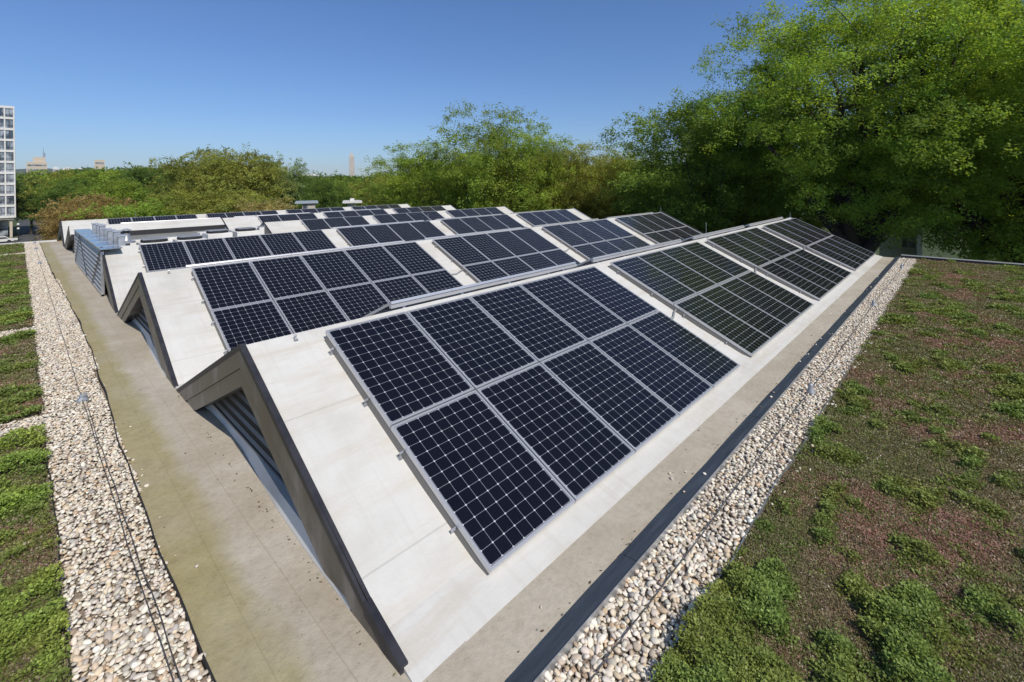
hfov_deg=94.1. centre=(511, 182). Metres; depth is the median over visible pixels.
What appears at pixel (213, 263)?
solar panel
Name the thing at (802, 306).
solar panel
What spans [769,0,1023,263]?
broadleaf tree
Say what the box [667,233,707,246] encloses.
solar panel
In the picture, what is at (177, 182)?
broadleaf tree
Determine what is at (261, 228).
roof vent
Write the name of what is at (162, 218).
solar panel
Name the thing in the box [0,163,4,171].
window
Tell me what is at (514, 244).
solar panel
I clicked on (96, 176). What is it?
woods
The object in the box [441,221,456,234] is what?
mounting rack
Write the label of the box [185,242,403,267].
mounting rack
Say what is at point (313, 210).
solar panel
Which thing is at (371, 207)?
solar panel
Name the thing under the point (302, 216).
solar panel
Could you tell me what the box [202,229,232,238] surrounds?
condenser
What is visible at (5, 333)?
pebbles
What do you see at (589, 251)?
solar panel
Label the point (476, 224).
solar panel
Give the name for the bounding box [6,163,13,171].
window
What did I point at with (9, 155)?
window
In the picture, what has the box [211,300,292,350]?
solar panel
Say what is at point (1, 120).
window
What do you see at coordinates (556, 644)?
curb
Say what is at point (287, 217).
solar panel
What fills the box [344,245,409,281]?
solar panel
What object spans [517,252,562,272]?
solar panel
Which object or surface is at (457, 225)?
solar panel
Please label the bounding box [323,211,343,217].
solar panel
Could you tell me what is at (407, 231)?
solar panel
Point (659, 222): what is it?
solar panel
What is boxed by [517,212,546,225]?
solar panel
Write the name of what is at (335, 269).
solar panel
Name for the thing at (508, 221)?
solar panel
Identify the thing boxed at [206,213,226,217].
solar panel
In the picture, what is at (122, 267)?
roof ridge
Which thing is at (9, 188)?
window
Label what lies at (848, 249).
solar panel
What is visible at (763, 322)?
solar panel
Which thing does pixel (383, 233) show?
solar panel
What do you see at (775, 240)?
solar panel
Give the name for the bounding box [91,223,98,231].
exhaust duct
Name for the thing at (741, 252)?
solar panel
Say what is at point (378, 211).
solar panel
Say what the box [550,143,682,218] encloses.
broadleaf tree
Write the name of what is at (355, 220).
solar panel
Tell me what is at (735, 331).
solar panel
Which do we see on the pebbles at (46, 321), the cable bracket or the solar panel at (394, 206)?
the cable bracket
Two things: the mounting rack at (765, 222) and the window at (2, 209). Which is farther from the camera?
the window at (2, 209)
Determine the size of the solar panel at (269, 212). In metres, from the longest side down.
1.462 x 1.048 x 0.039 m
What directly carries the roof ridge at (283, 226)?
on the building at (861, 354)
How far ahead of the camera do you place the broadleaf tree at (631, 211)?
44.13 m
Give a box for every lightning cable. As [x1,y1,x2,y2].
[35,246,174,681]
[86,400,181,681]
[589,260,906,681]
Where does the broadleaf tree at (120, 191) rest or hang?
on the ground
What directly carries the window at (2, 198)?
in the office tower
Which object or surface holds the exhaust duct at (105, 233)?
attached to the louver screen
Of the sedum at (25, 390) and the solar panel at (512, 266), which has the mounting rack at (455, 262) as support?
the solar panel at (512, 266)
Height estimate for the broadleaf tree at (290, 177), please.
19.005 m
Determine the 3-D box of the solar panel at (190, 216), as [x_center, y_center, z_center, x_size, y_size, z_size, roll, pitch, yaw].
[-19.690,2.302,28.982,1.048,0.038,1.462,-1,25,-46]
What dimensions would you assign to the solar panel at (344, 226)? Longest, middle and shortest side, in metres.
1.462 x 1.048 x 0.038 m
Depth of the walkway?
3.98 m
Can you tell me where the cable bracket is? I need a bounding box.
[75,392,89,402]
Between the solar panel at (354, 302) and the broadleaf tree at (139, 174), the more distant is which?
the broadleaf tree at (139, 174)
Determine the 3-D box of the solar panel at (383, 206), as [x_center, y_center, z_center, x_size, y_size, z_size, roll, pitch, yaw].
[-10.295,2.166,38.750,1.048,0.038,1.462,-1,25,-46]
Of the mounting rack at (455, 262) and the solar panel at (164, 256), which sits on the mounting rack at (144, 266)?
the solar panel at (164, 256)
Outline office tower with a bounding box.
[0,105,15,236]
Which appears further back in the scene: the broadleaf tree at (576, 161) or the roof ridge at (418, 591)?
the broadleaf tree at (576, 161)
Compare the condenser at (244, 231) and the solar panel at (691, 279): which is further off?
the condenser at (244, 231)
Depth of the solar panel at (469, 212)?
29.89 m
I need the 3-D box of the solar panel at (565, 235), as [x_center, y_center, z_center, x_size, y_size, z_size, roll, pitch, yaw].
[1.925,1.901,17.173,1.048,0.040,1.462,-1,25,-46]
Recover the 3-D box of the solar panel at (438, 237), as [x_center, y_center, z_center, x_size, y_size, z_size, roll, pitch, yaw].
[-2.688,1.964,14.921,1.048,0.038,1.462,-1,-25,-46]
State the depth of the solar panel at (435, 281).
11.74 m
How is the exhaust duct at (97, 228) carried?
attached to the louver screen
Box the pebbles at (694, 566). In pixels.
[544,258,915,681]
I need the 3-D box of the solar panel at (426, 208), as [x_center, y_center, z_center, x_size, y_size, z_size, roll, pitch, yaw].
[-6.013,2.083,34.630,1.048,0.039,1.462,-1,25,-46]
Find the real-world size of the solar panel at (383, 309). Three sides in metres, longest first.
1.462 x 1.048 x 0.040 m
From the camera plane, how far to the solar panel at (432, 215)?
27.84 m
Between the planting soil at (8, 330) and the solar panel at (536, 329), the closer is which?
the solar panel at (536, 329)
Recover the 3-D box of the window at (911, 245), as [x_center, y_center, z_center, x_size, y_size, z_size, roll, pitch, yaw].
[32.978,4.750,39.623,0.988,1.600,0.090,-1,0,39]
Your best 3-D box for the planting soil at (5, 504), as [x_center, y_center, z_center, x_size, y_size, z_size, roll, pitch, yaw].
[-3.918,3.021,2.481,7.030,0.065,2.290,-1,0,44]
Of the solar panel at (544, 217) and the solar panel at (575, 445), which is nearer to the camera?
the solar panel at (575, 445)
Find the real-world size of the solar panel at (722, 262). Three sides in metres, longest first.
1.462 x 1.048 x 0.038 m
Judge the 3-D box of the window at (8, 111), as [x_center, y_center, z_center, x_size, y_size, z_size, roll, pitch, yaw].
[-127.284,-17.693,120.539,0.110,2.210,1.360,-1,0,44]
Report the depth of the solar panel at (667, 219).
23.02 m
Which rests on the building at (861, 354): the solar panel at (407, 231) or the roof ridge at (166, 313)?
the roof ridge at (166, 313)
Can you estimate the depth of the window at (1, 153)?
119.58 m
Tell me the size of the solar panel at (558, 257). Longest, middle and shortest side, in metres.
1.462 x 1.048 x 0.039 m
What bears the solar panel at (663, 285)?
on the mounting rack at (678, 311)
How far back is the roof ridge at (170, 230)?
23.93 m
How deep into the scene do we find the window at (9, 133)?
120.51 m
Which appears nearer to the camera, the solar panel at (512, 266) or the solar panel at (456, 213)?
the solar panel at (512, 266)
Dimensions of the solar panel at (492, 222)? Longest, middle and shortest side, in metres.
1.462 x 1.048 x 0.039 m
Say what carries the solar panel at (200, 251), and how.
on the mounting rack at (144, 266)
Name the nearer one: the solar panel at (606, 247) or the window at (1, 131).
the solar panel at (606, 247)
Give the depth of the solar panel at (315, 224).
22.80 m
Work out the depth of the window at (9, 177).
120.55 m
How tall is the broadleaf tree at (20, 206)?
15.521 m
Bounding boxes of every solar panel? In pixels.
[107,217,131,224]
[131,216,154,221]
[139,241,192,271]
[154,215,176,220]
[175,214,197,219]
[183,238,234,263]
[185,259,241,266]
[191,261,271,311]
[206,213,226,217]
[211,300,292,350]
[223,235,271,259]
[225,212,244,217]
[242,253,290,260]
[243,211,261,215]
[250,255,324,300]
[257,215,280,222]
[259,232,305,254]
[260,210,277,214]
[274,290,348,333]
[277,214,299,220]
[286,209,302,213]
[291,248,333,254]
[292,230,336,251]
[296,213,317,219]
[300,250,370,290]
[301,208,318,212]
[301,218,330,229]
[315,208,331,212]
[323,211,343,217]
[323,217,350,227]
[325,311,473,427]
[327,282,388,320]
[330,207,344,210]
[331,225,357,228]
[334,244,371,249]
[336,226,378,245]
[339,211,359,216]
[343,216,369,225]
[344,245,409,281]
[352,206,365,209]
[355,210,373,215]
[361,289,451,317]
[363,224,402,242]
[364,205,378,208]
[370,209,387,214]
[372,214,397,222]
[372,240,404,245]
[372,275,427,301]
[375,205,390,208]
[382,242,444,275]
[387,222,424,241]
[388,204,401,208]
[390,213,414,221]
[391,390,574,573]
[393,208,410,212]
[406,207,422,212]
[406,296,537,389]
[407,212,430,220]
[409,221,446,237]
[412,269,463,292]
[419,206,434,211]
[422,211,443,219]
[423,235,452,239]
[430,206,445,210]
[430,278,500,301]
[432,236,490,266]
[441,218,475,233]
[446,209,466,217]
[453,232,477,235]
[459,209,479,215]
[459,217,492,231]
[461,233,515,260]
[463,261,508,281]
[469,284,587,362]
[473,208,491,214]
[476,363,634,502]
[477,215,508,229]
[478,269,541,290]
[485,207,504,214]
[486,230,538,256]
[492,214,524,227]
[492,257,533,275]
[509,228,559,251]
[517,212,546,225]
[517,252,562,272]
[519,274,626,340]
[520,262,575,280]
[530,211,559,223]
[540,249,579,269]
[540,341,679,452]
[542,224,588,246]
[543,210,570,222]
[555,209,582,220]
[560,222,605,243]
[560,252,619,271]
[560,266,657,324]
[572,244,606,258]
[577,221,619,240]
[589,324,713,416]
[590,241,621,254]
[593,219,633,237]
[601,247,642,261]
[607,238,636,250]
[610,256,696,304]
[615,216,654,233]
[622,236,649,247]
[623,243,662,256]
[628,215,665,231]
[628,310,739,388]
[638,250,717,293]
[640,214,675,229]
[643,232,670,246]
[645,239,680,251]
[652,212,685,227]
[657,230,683,240]
[660,246,734,284]
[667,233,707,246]
[668,228,691,238]
[674,294,771,355]
[678,226,700,235]
[680,242,749,276]
[698,285,787,340]
[706,236,770,267]
[719,277,801,325]
[722,233,781,261]
[727,222,758,232]
[734,230,791,256]
[736,271,813,314]
[747,227,800,252]
[759,262,829,299]
[763,224,813,246]
[772,222,820,242]
[772,257,837,291]
[780,220,826,239]
[784,253,845,284]
[788,218,831,237]
[793,249,851,277]
[807,243,861,269]
[816,240,866,264]
[822,238,870,260]
[828,235,875,257]
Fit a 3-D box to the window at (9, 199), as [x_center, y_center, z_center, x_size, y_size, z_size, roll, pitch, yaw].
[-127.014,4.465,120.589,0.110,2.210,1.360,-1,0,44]
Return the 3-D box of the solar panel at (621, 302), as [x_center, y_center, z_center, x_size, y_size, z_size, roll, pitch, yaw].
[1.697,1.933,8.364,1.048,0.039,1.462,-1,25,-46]
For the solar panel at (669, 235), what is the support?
on the mounting rack at (644, 236)
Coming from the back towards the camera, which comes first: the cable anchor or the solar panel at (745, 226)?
the solar panel at (745, 226)
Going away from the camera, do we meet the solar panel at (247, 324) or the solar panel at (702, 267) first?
the solar panel at (247, 324)
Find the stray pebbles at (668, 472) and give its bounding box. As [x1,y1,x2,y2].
[66,276,892,653]
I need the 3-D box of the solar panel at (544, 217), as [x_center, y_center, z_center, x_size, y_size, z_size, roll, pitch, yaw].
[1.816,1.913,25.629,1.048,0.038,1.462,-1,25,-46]
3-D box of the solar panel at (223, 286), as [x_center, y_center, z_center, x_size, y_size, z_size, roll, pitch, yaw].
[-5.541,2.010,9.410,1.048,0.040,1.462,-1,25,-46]
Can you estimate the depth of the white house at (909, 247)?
39.87 m
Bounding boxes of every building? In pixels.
[1,240,1023,681]
[26,148,46,172]
[94,160,104,168]
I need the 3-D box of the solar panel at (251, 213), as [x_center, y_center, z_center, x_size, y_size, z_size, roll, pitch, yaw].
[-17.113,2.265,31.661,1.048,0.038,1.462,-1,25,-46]
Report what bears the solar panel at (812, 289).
on the mounting rack at (759, 270)
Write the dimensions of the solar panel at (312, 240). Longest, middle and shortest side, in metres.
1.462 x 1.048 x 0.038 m
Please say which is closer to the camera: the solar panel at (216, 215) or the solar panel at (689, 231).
the solar panel at (689, 231)
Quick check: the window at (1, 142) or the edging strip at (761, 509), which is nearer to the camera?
the edging strip at (761, 509)
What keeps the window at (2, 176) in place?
in the office tower
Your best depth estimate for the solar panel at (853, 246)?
17.97 m
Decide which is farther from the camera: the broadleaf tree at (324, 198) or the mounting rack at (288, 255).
the broadleaf tree at (324, 198)
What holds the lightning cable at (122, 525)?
on the pebbles at (46, 321)
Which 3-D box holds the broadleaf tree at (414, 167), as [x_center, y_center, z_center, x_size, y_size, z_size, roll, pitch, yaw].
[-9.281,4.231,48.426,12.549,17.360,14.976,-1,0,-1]
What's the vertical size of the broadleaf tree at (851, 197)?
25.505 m
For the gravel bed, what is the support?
on the building at (861, 354)
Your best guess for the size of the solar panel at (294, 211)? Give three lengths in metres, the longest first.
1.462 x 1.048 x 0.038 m
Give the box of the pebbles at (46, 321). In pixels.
[24,242,216,681]
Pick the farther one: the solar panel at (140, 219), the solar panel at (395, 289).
the solar panel at (140, 219)
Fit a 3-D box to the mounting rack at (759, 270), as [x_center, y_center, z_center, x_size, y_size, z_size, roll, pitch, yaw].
[7.784,2.211,13.747,2.668,1.275,4.322,-1,0,44]
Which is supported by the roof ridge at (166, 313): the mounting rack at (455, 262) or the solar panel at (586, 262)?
the mounting rack at (455, 262)
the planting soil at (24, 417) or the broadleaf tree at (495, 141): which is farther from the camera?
the broadleaf tree at (495, 141)
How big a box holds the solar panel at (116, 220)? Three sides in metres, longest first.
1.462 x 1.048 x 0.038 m
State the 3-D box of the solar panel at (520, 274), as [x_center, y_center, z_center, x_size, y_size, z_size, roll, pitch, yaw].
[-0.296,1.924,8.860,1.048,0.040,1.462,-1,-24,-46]
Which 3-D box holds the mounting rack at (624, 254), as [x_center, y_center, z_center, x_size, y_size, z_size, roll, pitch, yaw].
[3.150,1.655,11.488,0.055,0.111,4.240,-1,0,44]
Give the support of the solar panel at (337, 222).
on the mounting rack
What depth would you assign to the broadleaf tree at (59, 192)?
94.19 m
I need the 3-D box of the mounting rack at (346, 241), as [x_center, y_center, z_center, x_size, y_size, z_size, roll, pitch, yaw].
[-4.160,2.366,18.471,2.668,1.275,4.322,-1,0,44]
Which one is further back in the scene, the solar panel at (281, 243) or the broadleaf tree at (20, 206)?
the broadleaf tree at (20, 206)
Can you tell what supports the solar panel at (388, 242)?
on the mounting rack at (288, 255)
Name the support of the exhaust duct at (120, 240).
attached to the louver screen
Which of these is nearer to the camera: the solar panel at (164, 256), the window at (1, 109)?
the solar panel at (164, 256)
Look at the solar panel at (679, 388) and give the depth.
6.60 m
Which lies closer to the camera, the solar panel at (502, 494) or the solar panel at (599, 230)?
the solar panel at (502, 494)
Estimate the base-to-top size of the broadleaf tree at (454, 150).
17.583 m
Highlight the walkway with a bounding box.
[40,241,505,681]
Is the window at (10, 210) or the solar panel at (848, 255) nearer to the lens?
the solar panel at (848, 255)
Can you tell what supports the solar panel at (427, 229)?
on the mounting rack at (346, 241)
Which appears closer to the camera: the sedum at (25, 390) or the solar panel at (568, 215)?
the sedum at (25, 390)
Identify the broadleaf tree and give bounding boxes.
[13,178,43,234]
[22,176,98,227]
[28,191,150,241]
[34,199,124,240]
[58,196,187,219]
[65,175,162,206]
[99,161,175,206]
[122,185,227,217]
[143,144,239,199]
[176,142,297,211]
[179,185,274,214]
[218,197,298,212]
[233,155,318,209]
[290,177,337,208]
[293,173,353,208]
[313,177,364,205]
[347,173,403,205]
[349,139,475,209]
[404,141,521,206]
[416,99,586,212]
[487,139,634,218]
[491,140,579,212]
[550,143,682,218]
[587,85,821,232]
[600,147,715,220]
[663,0,1023,252]
[673,90,873,231]
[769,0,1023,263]
[872,46,1007,260]
[905,19,1020,177]
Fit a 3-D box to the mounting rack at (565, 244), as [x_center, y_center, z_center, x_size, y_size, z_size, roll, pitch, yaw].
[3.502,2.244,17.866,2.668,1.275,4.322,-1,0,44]
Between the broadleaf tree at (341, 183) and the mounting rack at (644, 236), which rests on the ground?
the broadleaf tree at (341, 183)
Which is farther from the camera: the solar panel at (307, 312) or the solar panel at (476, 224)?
the solar panel at (476, 224)
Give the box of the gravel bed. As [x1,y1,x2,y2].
[0,252,900,681]
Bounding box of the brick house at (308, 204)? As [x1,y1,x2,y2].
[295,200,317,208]
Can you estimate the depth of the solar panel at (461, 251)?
13.61 m
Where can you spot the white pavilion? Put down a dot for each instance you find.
(351, 201)
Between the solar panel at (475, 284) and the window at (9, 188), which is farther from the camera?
the window at (9, 188)
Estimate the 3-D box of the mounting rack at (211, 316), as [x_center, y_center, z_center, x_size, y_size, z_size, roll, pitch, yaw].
[-3.588,2.347,10.495,2.668,1.275,5.410,-1,0,44]
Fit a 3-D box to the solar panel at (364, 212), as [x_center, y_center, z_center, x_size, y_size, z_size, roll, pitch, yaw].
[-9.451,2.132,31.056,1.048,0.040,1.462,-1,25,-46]
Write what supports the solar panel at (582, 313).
on the mounting rack at (402, 454)
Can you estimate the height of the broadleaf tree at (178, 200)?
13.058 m
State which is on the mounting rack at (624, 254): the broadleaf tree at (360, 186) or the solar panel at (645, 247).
the solar panel at (645, 247)
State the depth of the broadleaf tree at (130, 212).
54.87 m
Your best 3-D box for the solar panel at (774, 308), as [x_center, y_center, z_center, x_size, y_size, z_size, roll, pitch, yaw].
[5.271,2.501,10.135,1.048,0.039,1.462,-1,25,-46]
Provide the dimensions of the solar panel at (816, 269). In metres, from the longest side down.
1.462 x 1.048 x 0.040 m
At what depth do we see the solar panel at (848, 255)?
16.44 m
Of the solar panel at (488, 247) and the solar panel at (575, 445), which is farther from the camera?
the solar panel at (488, 247)
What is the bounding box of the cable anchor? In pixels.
[806,381,815,393]
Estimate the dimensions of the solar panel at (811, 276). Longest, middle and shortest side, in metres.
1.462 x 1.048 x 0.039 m
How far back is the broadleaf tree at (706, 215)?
33.40 m
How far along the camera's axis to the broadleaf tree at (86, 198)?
61.70 m
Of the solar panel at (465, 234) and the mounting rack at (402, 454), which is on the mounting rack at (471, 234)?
the solar panel at (465, 234)
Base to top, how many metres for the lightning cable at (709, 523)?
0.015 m
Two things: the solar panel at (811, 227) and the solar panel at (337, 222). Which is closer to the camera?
the solar panel at (811, 227)
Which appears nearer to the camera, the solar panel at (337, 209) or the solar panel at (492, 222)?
the solar panel at (492, 222)
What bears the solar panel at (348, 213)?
on the mounting rack
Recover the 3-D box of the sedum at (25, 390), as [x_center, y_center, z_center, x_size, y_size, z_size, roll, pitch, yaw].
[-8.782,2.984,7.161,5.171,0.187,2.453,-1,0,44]
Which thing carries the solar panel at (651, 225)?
on the mounting rack at (644, 236)
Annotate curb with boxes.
[507,256,900,681]
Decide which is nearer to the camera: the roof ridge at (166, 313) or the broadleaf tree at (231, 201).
the roof ridge at (166, 313)
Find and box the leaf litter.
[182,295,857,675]
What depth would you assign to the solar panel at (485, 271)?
12.91 m
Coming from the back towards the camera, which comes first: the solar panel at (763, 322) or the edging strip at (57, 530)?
the solar panel at (763, 322)
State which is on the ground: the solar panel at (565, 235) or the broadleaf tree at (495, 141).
the broadleaf tree at (495, 141)
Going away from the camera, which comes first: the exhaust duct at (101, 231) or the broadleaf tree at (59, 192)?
the exhaust duct at (101, 231)
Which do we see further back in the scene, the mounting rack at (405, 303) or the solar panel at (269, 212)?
the solar panel at (269, 212)
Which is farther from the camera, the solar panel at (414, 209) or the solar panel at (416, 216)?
the solar panel at (414, 209)
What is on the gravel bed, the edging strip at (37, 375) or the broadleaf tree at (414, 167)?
the edging strip at (37, 375)
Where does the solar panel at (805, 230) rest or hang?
on the mounting rack at (802, 246)
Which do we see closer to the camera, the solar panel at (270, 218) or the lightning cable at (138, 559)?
the lightning cable at (138, 559)
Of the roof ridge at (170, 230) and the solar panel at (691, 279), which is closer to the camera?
the solar panel at (691, 279)
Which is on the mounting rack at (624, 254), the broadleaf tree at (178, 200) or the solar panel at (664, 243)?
the solar panel at (664, 243)
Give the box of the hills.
[15,168,61,175]
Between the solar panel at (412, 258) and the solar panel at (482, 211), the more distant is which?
the solar panel at (482, 211)
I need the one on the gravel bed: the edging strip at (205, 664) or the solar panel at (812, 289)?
the edging strip at (205, 664)
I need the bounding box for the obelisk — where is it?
[349,151,354,176]
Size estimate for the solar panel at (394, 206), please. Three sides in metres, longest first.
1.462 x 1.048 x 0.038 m
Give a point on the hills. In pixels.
(24, 170)
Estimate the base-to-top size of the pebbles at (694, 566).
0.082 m
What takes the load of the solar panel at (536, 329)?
on the mounting rack at (402, 454)
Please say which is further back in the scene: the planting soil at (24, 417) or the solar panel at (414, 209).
the solar panel at (414, 209)
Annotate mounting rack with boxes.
[138,244,334,272]
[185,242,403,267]
[191,272,228,354]
[324,335,487,574]
[336,230,350,246]
[389,264,576,308]
[425,228,521,239]
[432,242,478,282]
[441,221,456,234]
[541,228,588,259]
[591,240,681,262]
[609,265,750,356]
[615,219,662,247]
[692,226,744,239]
[706,241,818,300]
[748,218,782,225]
[762,227,854,270]
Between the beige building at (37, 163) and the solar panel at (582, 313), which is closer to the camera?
the solar panel at (582, 313)
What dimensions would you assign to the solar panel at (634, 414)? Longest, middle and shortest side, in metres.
1.462 x 1.048 x 0.040 m
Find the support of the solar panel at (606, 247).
on the mounting rack at (565, 244)
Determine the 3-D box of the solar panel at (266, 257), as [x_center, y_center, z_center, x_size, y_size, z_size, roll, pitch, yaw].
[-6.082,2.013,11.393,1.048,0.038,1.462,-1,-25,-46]
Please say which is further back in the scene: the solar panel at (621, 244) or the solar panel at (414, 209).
the solar panel at (414, 209)
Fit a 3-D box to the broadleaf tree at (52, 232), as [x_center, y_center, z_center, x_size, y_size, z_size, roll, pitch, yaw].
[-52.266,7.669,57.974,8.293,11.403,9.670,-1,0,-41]
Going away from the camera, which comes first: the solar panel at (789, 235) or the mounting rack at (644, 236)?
the solar panel at (789, 235)
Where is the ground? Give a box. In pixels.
[8,209,1010,261]
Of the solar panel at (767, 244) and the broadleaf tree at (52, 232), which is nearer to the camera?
the solar panel at (767, 244)
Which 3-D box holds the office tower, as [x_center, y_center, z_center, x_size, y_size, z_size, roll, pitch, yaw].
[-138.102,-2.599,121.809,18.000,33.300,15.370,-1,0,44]
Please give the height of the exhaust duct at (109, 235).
0.725 m
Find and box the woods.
[16,161,923,212]
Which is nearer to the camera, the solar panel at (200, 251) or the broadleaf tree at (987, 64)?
the solar panel at (200, 251)
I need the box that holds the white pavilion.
[342,198,361,206]
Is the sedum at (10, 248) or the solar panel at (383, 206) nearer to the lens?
the sedum at (10, 248)
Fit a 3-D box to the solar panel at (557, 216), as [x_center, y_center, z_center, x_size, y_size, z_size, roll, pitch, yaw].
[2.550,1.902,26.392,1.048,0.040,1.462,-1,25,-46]
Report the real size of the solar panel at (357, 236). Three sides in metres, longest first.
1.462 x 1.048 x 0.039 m
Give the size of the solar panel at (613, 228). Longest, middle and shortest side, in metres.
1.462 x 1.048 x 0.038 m
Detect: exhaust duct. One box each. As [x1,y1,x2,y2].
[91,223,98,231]
[95,224,102,233]
[98,224,105,236]
[102,228,111,237]
[106,229,115,241]
[111,230,121,243]
[116,235,126,245]
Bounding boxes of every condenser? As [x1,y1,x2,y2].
[136,237,171,244]
[173,234,205,241]
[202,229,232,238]
[231,227,259,236]
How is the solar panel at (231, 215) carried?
on the mounting rack
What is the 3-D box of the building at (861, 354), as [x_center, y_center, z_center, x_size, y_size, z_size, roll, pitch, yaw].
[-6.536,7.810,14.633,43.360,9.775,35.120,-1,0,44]
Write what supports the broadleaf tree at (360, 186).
on the ground
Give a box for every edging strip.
[32,333,43,414]
[41,246,215,681]
[44,433,71,681]
[651,260,917,681]
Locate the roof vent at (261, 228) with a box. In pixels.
[257,226,263,234]
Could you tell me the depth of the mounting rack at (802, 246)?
15.78 m
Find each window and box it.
[0,108,3,116]
[0,119,3,127]
[0,130,3,138]
[0,141,3,149]
[0,152,3,160]
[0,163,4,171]
[0,174,4,182]
[0,185,4,193]
[0,196,4,204]
[0,207,4,215]
[5,108,12,116]
[5,119,12,127]
[5,130,12,138]
[6,141,13,149]
[6,152,13,160]
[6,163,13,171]
[6,174,13,182]
[6,185,13,193]
[6,196,13,204]
[7,207,13,215]
[901,236,915,249]
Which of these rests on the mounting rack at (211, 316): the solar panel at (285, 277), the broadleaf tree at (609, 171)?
the solar panel at (285, 277)
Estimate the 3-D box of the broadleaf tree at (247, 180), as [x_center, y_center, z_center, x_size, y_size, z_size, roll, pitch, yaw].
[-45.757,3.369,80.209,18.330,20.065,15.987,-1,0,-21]
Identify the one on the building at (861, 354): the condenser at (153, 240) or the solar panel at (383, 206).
the condenser at (153, 240)
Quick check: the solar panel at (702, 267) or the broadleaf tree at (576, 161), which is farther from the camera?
the broadleaf tree at (576, 161)
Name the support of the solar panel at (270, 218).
on the mounting rack
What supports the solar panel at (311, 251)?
on the mounting rack at (288, 255)
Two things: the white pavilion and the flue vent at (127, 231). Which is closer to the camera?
the flue vent at (127, 231)
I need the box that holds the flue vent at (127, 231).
[121,228,135,245]
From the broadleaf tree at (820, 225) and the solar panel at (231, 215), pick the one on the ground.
the broadleaf tree at (820, 225)
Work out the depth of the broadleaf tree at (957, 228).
39.50 m
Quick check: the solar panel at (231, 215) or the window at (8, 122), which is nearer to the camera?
the solar panel at (231, 215)
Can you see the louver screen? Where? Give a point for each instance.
(90, 244)
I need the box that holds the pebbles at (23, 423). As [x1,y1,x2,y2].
[0,415,45,443]
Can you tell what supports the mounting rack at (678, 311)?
on the roof ridge at (418, 591)
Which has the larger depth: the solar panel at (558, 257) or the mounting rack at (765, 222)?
the mounting rack at (765, 222)
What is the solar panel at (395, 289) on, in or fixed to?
on the mounting rack at (211, 316)
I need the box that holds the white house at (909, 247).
[879,211,921,257]
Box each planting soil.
[0,255,30,331]
[0,334,39,426]
[0,436,65,681]
[663,261,1023,681]
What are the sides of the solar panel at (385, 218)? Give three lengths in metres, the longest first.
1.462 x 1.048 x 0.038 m
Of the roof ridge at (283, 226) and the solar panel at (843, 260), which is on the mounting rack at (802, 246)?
the solar panel at (843, 260)
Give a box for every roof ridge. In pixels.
[57,204,410,246]
[64,205,456,251]
[91,208,590,312]
[117,211,704,387]
[176,217,882,681]
[256,206,513,233]
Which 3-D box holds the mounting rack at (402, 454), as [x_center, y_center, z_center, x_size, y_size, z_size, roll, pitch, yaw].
[0.694,2.314,6.376,2.668,1.275,5.410,-1,0,44]
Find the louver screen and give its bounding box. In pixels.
[74,229,121,296]
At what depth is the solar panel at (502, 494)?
4.26 m
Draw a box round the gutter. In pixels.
[466,257,893,681]
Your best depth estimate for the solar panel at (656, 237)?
19.98 m
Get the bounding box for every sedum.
[0,242,24,253]
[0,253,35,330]
[0,328,47,422]
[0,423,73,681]
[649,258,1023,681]
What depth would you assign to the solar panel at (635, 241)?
18.73 m
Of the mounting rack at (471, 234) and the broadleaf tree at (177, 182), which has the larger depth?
the broadleaf tree at (177, 182)
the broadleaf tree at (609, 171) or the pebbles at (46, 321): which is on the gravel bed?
the pebbles at (46, 321)
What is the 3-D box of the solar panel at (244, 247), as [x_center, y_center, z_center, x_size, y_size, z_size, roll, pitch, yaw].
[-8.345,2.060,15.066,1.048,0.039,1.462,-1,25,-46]
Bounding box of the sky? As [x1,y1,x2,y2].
[0,0,1021,177]
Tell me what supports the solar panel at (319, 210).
on the mounting rack
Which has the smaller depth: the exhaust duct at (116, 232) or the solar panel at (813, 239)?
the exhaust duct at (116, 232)
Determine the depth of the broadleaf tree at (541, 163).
57.80 m
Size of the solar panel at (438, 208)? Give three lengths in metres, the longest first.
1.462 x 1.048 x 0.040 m
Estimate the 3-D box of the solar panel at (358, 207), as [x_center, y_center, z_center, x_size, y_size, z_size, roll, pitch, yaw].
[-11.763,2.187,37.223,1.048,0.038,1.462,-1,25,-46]
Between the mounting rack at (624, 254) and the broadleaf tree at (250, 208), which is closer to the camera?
the mounting rack at (624, 254)
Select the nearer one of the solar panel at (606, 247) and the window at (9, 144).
the solar panel at (606, 247)
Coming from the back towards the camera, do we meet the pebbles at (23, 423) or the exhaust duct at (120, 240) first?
the exhaust duct at (120, 240)
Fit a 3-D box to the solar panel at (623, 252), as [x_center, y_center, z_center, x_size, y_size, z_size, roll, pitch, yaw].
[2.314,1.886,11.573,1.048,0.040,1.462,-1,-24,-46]
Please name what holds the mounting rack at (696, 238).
on the roof ridge at (418, 591)
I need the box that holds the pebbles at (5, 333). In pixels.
[0,326,33,336]
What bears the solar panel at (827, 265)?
on the mounting rack at (759, 270)
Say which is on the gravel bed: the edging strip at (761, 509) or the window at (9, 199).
the edging strip at (761, 509)
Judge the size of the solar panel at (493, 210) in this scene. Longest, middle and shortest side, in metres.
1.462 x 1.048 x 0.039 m
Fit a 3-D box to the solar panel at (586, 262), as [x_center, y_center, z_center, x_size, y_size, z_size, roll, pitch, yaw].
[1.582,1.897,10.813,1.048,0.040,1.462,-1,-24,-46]

